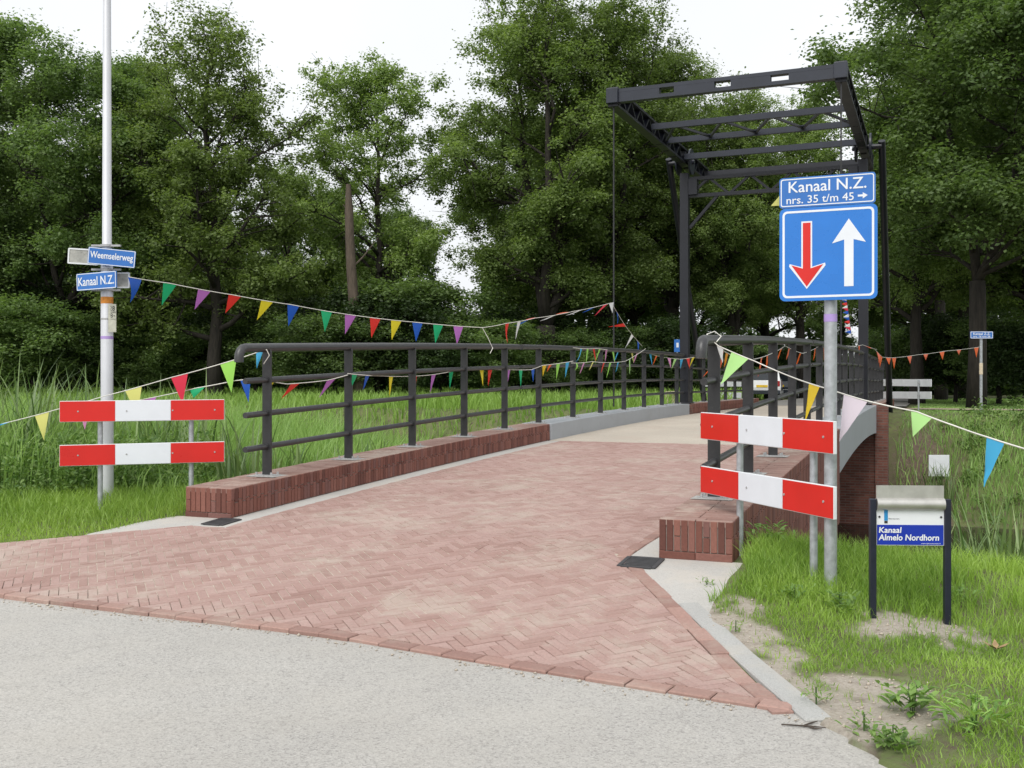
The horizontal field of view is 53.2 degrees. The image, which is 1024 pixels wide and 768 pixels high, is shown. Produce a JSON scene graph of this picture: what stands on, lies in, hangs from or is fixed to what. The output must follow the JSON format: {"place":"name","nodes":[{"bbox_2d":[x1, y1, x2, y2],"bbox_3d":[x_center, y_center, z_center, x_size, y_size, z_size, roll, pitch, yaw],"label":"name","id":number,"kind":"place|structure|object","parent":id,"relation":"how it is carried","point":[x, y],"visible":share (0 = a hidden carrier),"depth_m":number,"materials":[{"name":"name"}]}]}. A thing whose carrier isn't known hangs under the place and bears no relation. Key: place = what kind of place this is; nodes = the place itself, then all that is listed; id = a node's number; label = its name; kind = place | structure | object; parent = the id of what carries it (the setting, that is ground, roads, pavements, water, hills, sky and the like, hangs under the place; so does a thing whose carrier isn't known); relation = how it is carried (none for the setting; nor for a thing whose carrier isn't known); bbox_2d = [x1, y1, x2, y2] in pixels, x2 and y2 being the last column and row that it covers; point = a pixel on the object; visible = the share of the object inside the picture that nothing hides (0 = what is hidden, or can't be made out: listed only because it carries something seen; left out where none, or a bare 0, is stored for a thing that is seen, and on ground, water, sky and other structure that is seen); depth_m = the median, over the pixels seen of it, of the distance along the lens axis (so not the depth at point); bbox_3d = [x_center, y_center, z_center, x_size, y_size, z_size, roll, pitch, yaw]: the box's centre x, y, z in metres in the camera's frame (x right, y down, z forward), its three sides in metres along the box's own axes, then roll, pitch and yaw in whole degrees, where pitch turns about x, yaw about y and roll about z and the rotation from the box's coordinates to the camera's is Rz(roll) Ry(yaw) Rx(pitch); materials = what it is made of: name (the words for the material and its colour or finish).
{"place":"outdoors","nodes":[
{"label":"outdoors","id":0,"kind":"place"},
{"bbox_2d":[0,385,765,444],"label":"meadow grass","id":1,"kind":"structure","parent":0,"point":[486,401],"depth_m":34.71,"materials":[{"name":"green plant"}]},
{"bbox_2d":[0,598,886,767],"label":"asphalt road","id":2,"kind":"structure","parent":0,"point":[79,688],"depth_m":4.36,"materials":[{"name":"grey asphalt"}]},
{"bbox_2d":[0,0,994,352],"label":"sky","id":3,"kind":"structure","parent":0,"point":[756,35],"materials":[{"name":"white"}]},
{"bbox_2d":[0,395,1023,767],"bbox_3d":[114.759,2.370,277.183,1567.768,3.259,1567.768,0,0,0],"label":"ground","id":4,"kind":"structure","parent":0,"point":[832,709],"depth_m":5.34,"materials":[{"name":"beige sand"}]},
{"bbox_2d":[0,285,81,389],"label":"undergrowth bush","id":5,"kind":"object","parent":4,"relation":"on","point":[33,322],"visible":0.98,"depth_m":41.17,"materials":[{"name":"green plant"}]},
{"bbox_2d":[0,278,100,390],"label":"undergrowth bush","id":6,"kind":"object","parent":4,"relation":"on","point":[43,292],"visible":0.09,"depth_m":44.78,"materials":[{"name":"green plant"}]},
{"bbox_2d":[0,368,120,465],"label":"reed clump","id":7,"kind":"object","parent":4,"relation":"on","point":[70,391],"visible":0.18,"depth_m":12.16,"materials":[{"name":"green plant"}]},
{"bbox_2d":[0,350,128,473],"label":"reed clump","id":8,"kind":"object","parent":4,"relation":"on","point":[30,413],"visible":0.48,"depth_m":11.66,"materials":[{"name":"green plant"}]},
{"bbox_2d":[0,20,134,389],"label":"leafy tree","id":9,"kind":"object","parent":4,"relation":"on","point":[5,195],"visible":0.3,"depth_m":45.37,"materials":[{"name":"green plant"}]},
{"bbox_2d":[21,361,131,444],"bbox_3d":[-5.511,0.431,12.580,1.623,1.552,1.534,0,0,14],"label":"reed clump","id":10,"kind":"object","parent":4,"relation":"on","point":[85,391],"visible":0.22,"depth_m":12.82,"materials":[{"name":"green plant"}]},
{"bbox_2d":[5,306,151,390],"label":"undergrowth bush","id":11,"kind":"object","parent":4,"relation":"on","point":[87,323],"visible":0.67,"depth_m":43.95,"materials":[{"name":"green plant"}]},
{"bbox_2d":[0,7,196,392],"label":"leafy tree","id":12,"kind":"object","parent":4,"relation":"on","point":[73,81],"visible":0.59,"depth_m":43.63,"materials":[{"name":"green plant"}]},
{"bbox_2d":[67,0,135,498],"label":"lamppost","id":13,"kind":"object","parent":4,"relation":"on","point":[107,279],"visible":0.98,"depth_m":10.58,"materials":[{"name":"grey metal"}]},
{"bbox_2d":[128,277,492,352],"bbox_3d":[-2.230,-0.770,12.678,0.363,0.678,5.486,0,0,43],"label":"bunting","id":14,"kind":"object","parent":13,"relation":"hanging from","point":[168,288],"visible":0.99,"depth_m":12.40,"materials":[{"name":"multicoloured fabric"}]},
{"bbox_2d":[7,372,206,478],"bbox_3d":[-4.910,0.470,12.738,2.447,1.476,1.530,0,0,11],"label":"reed clump","id":15,"kind":"object","parent":4,"relation":"on","point":[166,428],"visible":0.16,"depth_m":12.62,"materials":[{"name":"green plant"}]},
{"bbox_2d":[0,477,219,542],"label":"roadside grass","id":16,"kind":"structure","parent":4,"relation":"on","point":[123,502],"depth_m":9.61,"materials":[{"name":"green plant"}]},
{"bbox_2d":[0,425,223,498],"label":"nettle bed","id":17,"kind":"object","parent":4,"relation":"on","point":[74,473],"visible":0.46,"depth_m":11.04,"materials":[{"name":"green plant"}]},
{"bbox_2d":[47,298,191,393],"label":"undergrowth bush","id":18,"kind":"object","parent":4,"relation":"on","point":[99,339],"visible":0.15,"depth_m":45.26,"materials":[{"name":"green plant"}]},
{"bbox_2d":[31,49,248,392],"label":"leafy tree","id":19,"kind":"object","parent":4,"relation":"on","point":[140,205],"visible":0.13,"depth_m":48.30,"materials":[{"name":"green plant"}]},
{"bbox_2d":[59,399,224,508],"bbox_3d":[-3.612,0.851,10.024,1.533,1.398,0.088,0,0,-11],"label":"striped barrier","id":20,"kind":"object","parent":4,"relation":"on","point":[191,452],"visible":0.96,"depth_m":9.98,"materials":[{"name":"red metal"}]},
{"bbox_2d":[116,377,226,471],"bbox_3d":[-4.098,0.560,12.644,1.370,1.295,1.675,0,0,-30],"label":"reed clump","id":21,"kind":"object","parent":4,"relation":"on","point":[157,430],"visible":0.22,"depth_m":12.40,"materials":[{"name":"green plant"}]},
{"bbox_2d":[113,321,239,392],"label":"undergrowth bush","id":22,"kind":"object","parent":4,"relation":"on","point":[186,348],"visible":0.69,"depth_m":44.67,"materials":[{"name":"green plant"}]},
{"bbox_2d":[138,394,261,472],"bbox_3d":[-3.581,0.608,11.953,1.486,1.209,1.554,0,0,0],"label":"reed clump","id":23,"kind":"object","parent":4,"relation":"on","point":[197,439],"visible":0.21,"depth_m":11.96,"materials":[{"name":"green plant"}]},
{"bbox_2d":[62,0,359,395],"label":"leafy tree","id":24,"kind":"object","parent":4,"relation":"on","point":[213,260],"visible":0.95,"depth_m":43.19,"materials":[{"name":"green plant"}]},
{"bbox_2d":[176,309,246,393],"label":"undergrowth bush","id":25,"kind":"object","parent":4,"relation":"on","point":[201,319],"visible":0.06,"depth_m":46.54,"materials":[{"name":"green plant"}]},
{"bbox_2d":[0,383,440,493],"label":"tall meadow grass","id":26,"kind":"structure","parent":4,"relation":"on","point":[326,447],"depth_m":13.16,"materials":[{"name":"green plant"}]},
{"bbox_2d":[183,414,290,483],"bbox_3d":[-3.006,0.759,11.444,1.140,0.947,1.633,0,0,-34],"label":"reed clump","id":27,"kind":"object","parent":4,"relation":"on","point":[235,469],"visible":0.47,"depth_m":11.14,"materials":[{"name":"green plant"}]},
{"bbox_2d":[183,311,317,391],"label":"undergrowth bush","id":28,"kind":"object","parent":4,"relation":"on","point":[237,330],"visible":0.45,"depth_m":44.98,"materials":[{"name":"green plant"}]},
{"bbox_2d":[206,288,334,395],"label":"undergrowth bush","id":29,"kind":"object","parent":4,"relation":"on","point":[302,311],"visible":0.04,"depth_m":45.54,"materials":[{"name":"green plant"}]},
{"bbox_2d":[224,153,357,388],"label":"leafy tree","id":30,"kind":"object","parent":4,"relation":"on","point":[318,285],"visible":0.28,"depth_m":54.44,"materials":[{"name":"green plant"}]},
{"bbox_2d":[229,307,407,396],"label":"undergrowth bush","id":31,"kind":"object","parent":4,"relation":"on","point":[311,326],"visible":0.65,"depth_m":41.72,"materials":[{"name":"green plant"}]},
{"bbox_2d":[273,174,380,388],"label":"leafy tree","id":32,"kind":"object","parent":4,"relation":"on","point":[335,203],"visible":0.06,"depth_m":56.32,"materials":[{"name":"green plant"}]},
{"bbox_2d":[242,42,463,390],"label":"leafy tree","id":33,"kind":"object","parent":4,"relation":"on","point":[402,254],"visible":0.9,"depth_m":47.10,"materials":[{"name":"green plant"}]},
{"bbox_2d":[343,184,377,394],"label":"dead tree","id":34,"kind":"object","parent":4,"relation":"on","point":[351,272],"visible":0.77,"depth_m":42.34,"materials":[{"name":"brown wood"}]},
{"bbox_2d":[0,441,767,696],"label":"brick paving","id":35,"kind":"structure","parent":4,"relation":"on","point":[666,477],"depth_m":7.25,"materials":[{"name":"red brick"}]},
{"bbox_2d":[193,441,658,557],"bbox_3d":[0.735,1.058,11.748,4.070,0.303,8.330,0,0,22],"label":"concrete gutter","id":36,"kind":"object","parent":35,"relation":"on","point":[651,549],"visible":0.56,"depth_m":10.35,"materials":[{"name":"grey concrete"}]},
{"bbox_2d":[307,282,471,394],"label":"undergrowth bush","id":37,"kind":"object","parent":4,"relation":"on","point":[401,313],"visible":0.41,"depth_m":42.32,"materials":[{"name":"green plant"}]},
{"bbox_2d":[336,203,454,390],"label":"leafy tree","id":38,"kind":"object","parent":4,"relation":"on","point":[432,273],"visible":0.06,"depth_m":55.12,"materials":[{"name":"green plant"}]},
{"bbox_2d":[0,529,793,714],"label":"paving edge","id":39,"kind":"object","parent":4,"relation":"on","point":[763,698],"visible":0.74,"depth_m":5.41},
{"bbox_2d":[87,516,741,611],"bbox_3d":[-0.882,1.250,7.620,5.504,0.127,1.226,0,0,30],"label":"concrete pad","id":40,"kind":"object","parent":4,"relation":"on","point":[677,580],"visible":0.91,"depth_m":6.72,"materials":[{"name":"grey concrete"}]},
{"bbox_2d":[617,556,664,568],"bbox_3d":[0.883,1.223,6.994,0.268,0.037,0.288,0,0,22],"label":"drain grate","id":41,"kind":"object","parent":40,"relation":"on","point":[642,562],"visible":1,"depth_m":6.98,"materials":[{"name":"metal"}]},
{"bbox_2d":[324,270,547,390],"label":"undergrowth bush","id":42,"kind":"object","parent":4,"relation":"on","point":[444,292],"visible":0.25,"depth_m":44.29,"materials":[{"name":"green plant"}]},
{"bbox_2d":[384,318,492,393],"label":"undergrowth bush","id":43,"kind":"object","parent":4,"relation":"on","point":[442,358],"visible":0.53,"depth_m":41.95,"materials":[{"name":"green plant"}]},
{"bbox_2d":[425,314,549,392],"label":"undergrowth bush","id":44,"kind":"object","parent":4,"relation":"on","point":[495,334],"visible":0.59,"depth_m":43.08,"materials":[{"name":"green plant"}]},
{"bbox_2d":[3,595,978,740],"bbox_3d":[-1.763,1.352,6.005,8.486,0.201,2.055,0,0,18],"label":"grit","id":45,"kind":"object","parent":4,"relation":"on","point":[789,717],"visible":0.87,"depth_m":5.00,"materials":[{"name":"grey gravel"}]},
{"bbox_2d":[2,221,1023,395],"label":"distant wood","id":46,"kind":"object","parent":4,"relation":"on","point":[991,392],"visible":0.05,"depth_m":72.71,"materials":[{"name":"green plant"}]},
{"bbox_2d":[462,303,578,392],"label":"undergrowth bush","id":47,"kind":"object","parent":4,"relation":"on","point":[517,315],"visible":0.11,"depth_m":47.60,"materials":[{"name":"green plant"}]},
{"bbox_2d":[400,0,666,393],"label":"leafy tree","id":48,"kind":"object","parent":4,"relation":"on","point":[534,240],"visible":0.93,"depth_m":45.99,"materials":[{"name":"green plant"}]},
{"bbox_2d":[186,398,893,562],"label":"canal bridge","id":49,"kind":"structure","parent":4,"relation":"on","point":[699,529],"depth_m":11.80,"materials":[{"name":"brown brick"}]},
{"bbox_2d":[234,343,520,476],"bbox_3d":[-1.223,0.135,12.600,0.320,1.501,6.894,0,0,22],"label":"bridge railing","id":50,"kind":"object","parent":49,"relation":"on","point":[267,412],"visible":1,"depth_m":11.31,"materials":[{"name":"metal"}]},
{"bbox_2d":[0,349,269,438],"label":"bunting","id":51,"kind":"object","parent":50,"relation":"hanging from","point":[228,369],"visible":0.84,"depth_m":10.09,"materials":[{"name":"multicoloured fabric"}]},
{"bbox_2d":[140,375,346,401],"bbox_3d":[-2.630,0.131,10.248,2.121,0.466,0.876,0,0,-19],"label":"bunting","id":52,"kind":"object","parent":50,"relation":"hanging from","point":[197,390],"visible":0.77,"depth_m":10.14,"materials":[{"name":"multicoloured fabric"}]},
{"bbox_2d":[347,361,571,395],"bbox_3d":[-0.522,-0.116,14.219,0.349,0.552,6.897,0,0,24],"label":"bunting","id":53,"kind":"object","parent":50,"relation":"hanging from","point":[354,376],"visible":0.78,"depth_m":14.71,"materials":[{"name":"multicoloured"}]},
{"bbox_2d":[520,344,684,423],"bbox_3d":[2.266,-0.068,21.027,0.320,1.416,11.111,0,0,22],"label":"bridge railing","id":54,"kind":"object","parent":49,"relation":"on","point":[572,384],"visible":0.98,"depth_m":19.64,"materials":[{"name":"metal"}]},
{"bbox_2d":[690,354,753,402],"bbox_3d":[6.491,-0.138,31.233,0.320,1.277,10.382,0,0,22],"label":"bridge railing","id":55,"kind":"object","parent":49,"relation":"on","point":[725,390],"visible":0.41,"depth_m":28.42,"materials":[{"name":"metal"}]},
{"bbox_2d":[606,60,892,412],"bbox_3d":[6.253,-2.091,24.972,5.360,7.879,11.810,0,0,22],"label":"drawbridge portal","id":56,"kind":"object","parent":49,"relation":"on","point":[622,104],"visible":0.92,"depth_m":24.49,"materials":[{"name":"black metal"}]},
{"bbox_2d":[690,335,812,500],"bbox_3d":[2.750,0.139,10.825,0.320,1.510,7.134,0,0,22],"label":"bridge railing","id":57,"kind":"object","parent":49,"relation":"on","point":[713,380],"visible":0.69,"depth_m":9.45,"materials":[{"name":"dark grey paint"},{"name":"galvanised steel"},{"name":"weathered zinc"}]},
{"bbox_2d":[706,331,1023,485],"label":"bunting","id":58,"kind":"object","parent":57,"relation":"hanging from","point":[852,407],"visible":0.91,"depth_m":6.28,"materials":[{"name":"coloured fabric"},{"name":"white cord"}]},
{"bbox_2d":[811,340,864,420],"bbox_3d":[6.275,-0.073,19.340,0.320,1.407,11.061,0,0,22],"label":"bridge railing","id":59,"kind":"object","parent":49,"relation":"on","point":[855,364],"visible":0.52,"depth_m":19.62,"materials":[{"name":"metal"}]},
{"bbox_2d":[868,354,885,402],"bbox_3d":[10.520,-0.138,29.592,0.320,1.277,10.332,0,0,22],"label":"bridge railing","id":60,"kind":"object","parent":49,"relation":"on","point":[875,380],"visible":0.75,"depth_m":29.70,"materials":[{"name":"metal"}]},
{"bbox_2d":[435,88,658,389],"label":"leafy tree","id":61,"kind":"object","parent":4,"relation":"on","point":[520,297],"visible":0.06,"depth_m":64.16,"materials":[{"name":"green plant"}]},
{"bbox_2d":[437,112,656,326],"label":"leafy tree","id":62,"kind":"object","parent":4,"relation":"on","point":[507,230],"visible":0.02,"depth_m":62.09,"materials":[{"name":"green plant"}]},
{"bbox_2d":[513,321,612,392],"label":"undergrowth bush","id":63,"kind":"object","parent":4,"relation":"on","point":[569,337],"visible":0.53,"depth_m":46.41,"materials":[{"name":"green plant"}]},
{"bbox_2d":[555,313,656,392],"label":"undergrowth bush","id":64,"kind":"object","parent":4,"relation":"on","point":[603,324],"visible":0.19,"depth_m":47.68,"materials":[{"name":"green plant"}]},
{"bbox_2d":[483,0,739,392],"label":"leafy tree","id":65,"kind":"object","parent":4,"relation":"on","point":[651,269],"visible":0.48,"depth_m":48.25,"materials":[{"name":"green plant"}]},
{"bbox_2d":[581,325,695,391],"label":"undergrowth bush","id":66,"kind":"object","parent":4,"relation":"on","point":[631,374],"visible":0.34,"depth_m":46.99,"materials":[{"name":"green plant"}]},
{"bbox_2d":[563,102,764,389],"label":"leafy tree","id":67,"kind":"object","parent":4,"relation":"on","point":[632,315],"visible":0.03,"depth_m":65.81,"materials":[{"name":"green plant"}]},
{"bbox_2d":[605,306,734,390],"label":"undergrowth bush","id":68,"kind":"object","parent":4,"relation":"on","point":[667,324],"visible":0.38,"depth_m":46.74,"materials":[{"name":"green plant"}]},
{"bbox_2d":[615,157,788,386],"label":"leafy tree","id":69,"kind":"object","parent":4,"relation":"on","point":[647,312],"visible":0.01,"depth_m":67.94,"materials":[{"name":"green plant"}]},
{"bbox_2d":[598,42,810,389],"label":"leafy tree","id":70,"kind":"object","parent":4,"relation":"on","point":[668,300],"visible":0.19,"depth_m":52.24,"materials":[{"name":"green plant"}]},
{"bbox_2d":[661,56,791,391],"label":"leafy tree","id":71,"kind":"object","parent":4,"relation":"on","point":[738,311],"visible":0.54,"depth_m":50.93,"materials":[{"name":"green plant"}]},
{"bbox_2d":[678,602,830,722],"bbox_3d":[1.159,1.388,5.137,0.124,0.196,1.815,0,0,-7],"label":"kerb band","id":72,"kind":"object","parent":4,"relation":"on","point":[760,671],"visible":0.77,"depth_m":4.89,"materials":[{"name":"grey concrete"}]},
{"bbox_2d":[753,372,782,399],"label":"parked car","id":73,"kind":"object","parent":4,"relation":"on","point":[760,383],"visible":0.29,"depth_m":48.11,"materials":[{"name":"white paint"}]},
{"bbox_2d":[701,412,836,578],"bbox_3d":[1.695,0.845,6.858,0.088,1.270,1.586,0,0,-19],"label":"striped barrier","id":74,"kind":"object","parent":4,"relation":"on","point":[813,499],"visible":0.97,"depth_m":6.67,"materials":[{"name":"red metal"}]},
{"bbox_2d":[700,159,855,353],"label":"leafy tree","id":75,"kind":"object","parent":4,"relation":"on","point":[762,330],"visible":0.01,"depth_m":71.97,"materials":[{"name":"green plant"}]},
{"bbox_2d":[725,90,881,397],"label":"leafy tree","id":76,"kind":"object","parent":4,"relation":"on","point":[802,309],"visible":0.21,"depth_m":54.84,"materials":[{"name":"green plant"}]},
{"bbox_2d":[779,172,877,586],"bbox_3d":[1.922,0.161,6.208,0.566,2.838,0.119,0,0,22],"label":"priority sign","id":77,"kind":"object","parent":4,"relation":"on","point":[829,240],"visible":0.99,"depth_m":6.18,"materials":[{"name":"metal"}]},
{"bbox_2d":[794,272,883,352],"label":"leafy tree","id":78,"kind":"object","parent":4,"relation":"on","point":[816,326],"visible":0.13,"depth_m":65.70,"materials":[{"name":"green plant"}]},
{"bbox_2d":[703,525,1023,767],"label":"verge grass","id":79,"kind":"structure","parent":4,"relation":"on","point":[784,555],"depth_m":5.85,"materials":[{"name":"green plant"}]},
{"bbox_2d":[864,713,928,750],"bbox_3d":[1.456,1.343,3.861,0.226,0.124,0.290,0,0,22],"label":"weed","id":80,"kind":"object","parent":4,"relation":"on","point":[894,738],"visible":1,"depth_m":3.87,"materials":[{"name":"green plant"}]},
{"bbox_2d":[781,0,1023,407],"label":"leafy tree","id":81,"kind":"object","parent":4,"relation":"on","point":[959,200],"visible":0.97,"depth_m":32.88,"materials":[{"name":"green plant"}]},
{"bbox_2d":[848,324,962,392],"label":"undergrowth bush","id":82,"kind":"object","parent":4,"relation":"on","point":[897,342],"visible":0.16,"depth_m":43.59,"materials":[{"name":"green plant"}]},
{"bbox_2d":[883,379,931,410],"bbox_3d":[11.741,0.460,30.498,0.088,1.220,3.012,0,0,-5],"label":"striped barrier","id":83,"kind":"object","parent":4,"relation":"on","point":[918,395],"visible":0.74,"depth_m":30.15,"materials":[{"name":"white metal"}]},
{"bbox_2d":[869,485,950,624],"bbox_3d":[2.199,1.130,5.646,0.440,1.139,0.068,0,0,3],"label":"canal sign","id":84,"kind":"object","parent":4,"relation":"on","point":[909,514],"visible":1,"depth_m":5.64,"materials":[{"name":"metal"}]},
{"bbox_2d":[875,679,954,717],"bbox_3d":[1.666,1.308,4.229,0.300,0.169,0.247,0,0,0],"label":"weed","id":85,"kind":"object","parent":4,"relation":"on","point":[912,693],"visible":0.94,"depth_m":4.24,"materials":[{"name":"green plant"}]},
{"bbox_2d":[819,35,1019,404],"bbox_3d":[15.841,-6.159,40.611,8.644,14.538,9.047,0,0,-42],"label":"leafy tree","id":86,"kind":"object","parent":4,"relation":"on","point":[914,285],"visible":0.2,"depth_m":39.49,"materials":[{"name":"green plant"}]},
{"bbox_2d":[835,0,1019,399],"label":"leafy tree","id":87,"kind":"object","parent":4,"relation":"on","point":[940,393],"visible":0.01,"depth_m":48.67,"materials":[{"name":"green plant"}]},
{"bbox_2d":[837,269,1017,391],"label":"leafy tree","id":88,"kind":"object","parent":4,"relation":"on","point":[873,319],"visible":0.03,"depth_m":61.73,"materials":[{"name":"green plant"}]},
{"bbox_2d":[910,461,965,502],"bbox_3d":[10.076,2.294,24.390,1.383,1.090,1.290,0,0,7],"label":"reed clump","id":89,"kind":"object","parent":4,"relation":"on","point":[951,495],"visible":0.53,"depth_m":24.28,"materials":[{"name":"green plant"}]},
{"bbox_2d":[868,110,1023,397],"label":"leafy tree","id":90,"kind":"object","parent":4,"relation":"on","point":[929,309],"visible":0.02,"depth_m":58.34,"materials":[{"name":"green plant"}]},
{"bbox_2d":[891,311,1008,402],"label":"undergrowth bush","id":91,"kind":"object","parent":4,"relation":"on","point":[934,337],"visible":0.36,"depth_m":41.46,"materials":[{"name":"green plant"}]},
{"bbox_2d":[882,2,1023,307],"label":"leafy tree","id":92,"kind":"object","parent":4,"relation":"on","point":[1001,286],"visible":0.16,"depth_m":39.12,"materials":[{"name":"green plant"}]},
{"bbox_2d":[889,395,1023,525],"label":"bank grass","id":93,"kind":"structure","parent":4,"relation":"on","point":[943,404],"depth_m":25.15,"materials":[{"name":"green plant"}]},
{"bbox_2d":[925,684,1023,735],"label":"weed","id":94,"kind":"object","parent":4,"relation":"on","point":[973,712],"visible":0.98,"depth_m":3.98,"materials":[{"name":"green plant"}]},
{"bbox_2d":[932,313,1023,403],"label":"undergrowth bush","id":95,"kind":"object","parent":4,"relation":"on","point":[961,359],"visible":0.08,"depth_m":39.56,"materials":[{"name":"green plant"}]},
{"bbox_2d":[970,331,992,411],"bbox_3d":[13.293,-0.194,28.986,0.640,2.588,0.129,0,0,0],"label":"street name sign","id":96,"kind":"object","parent":4,"relation":"on","point":[980,335],"visible":1,"depth_m":28.96,"materials":[{"name":"metal"}]},
{"bbox_2d":[951,491,1023,564],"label":"reed clump","id":97,"kind":"object","parent":4,"relation":"on","point":[1003,539],"visible":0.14,"depth_m":8.61,"materials":[{"name":"green plant"}]},
{"bbox_2d":[961,307,1023,403],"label":"undergrowth bush","id":98,"kind":"object","parent":4,"relation":"on","point":[1010,354],"visible":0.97,"depth_m":36.61,"materials":[{"name":"green plant"}]},
{"bbox_2d":[838,523,1023,562],"bbox_3d":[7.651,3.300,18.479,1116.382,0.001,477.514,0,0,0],"label":"canal water","id":99,"kind":"structure","parent":0,"point":[851,530],"depth_m":22.26,"materials":[{"name":"green liquid"}]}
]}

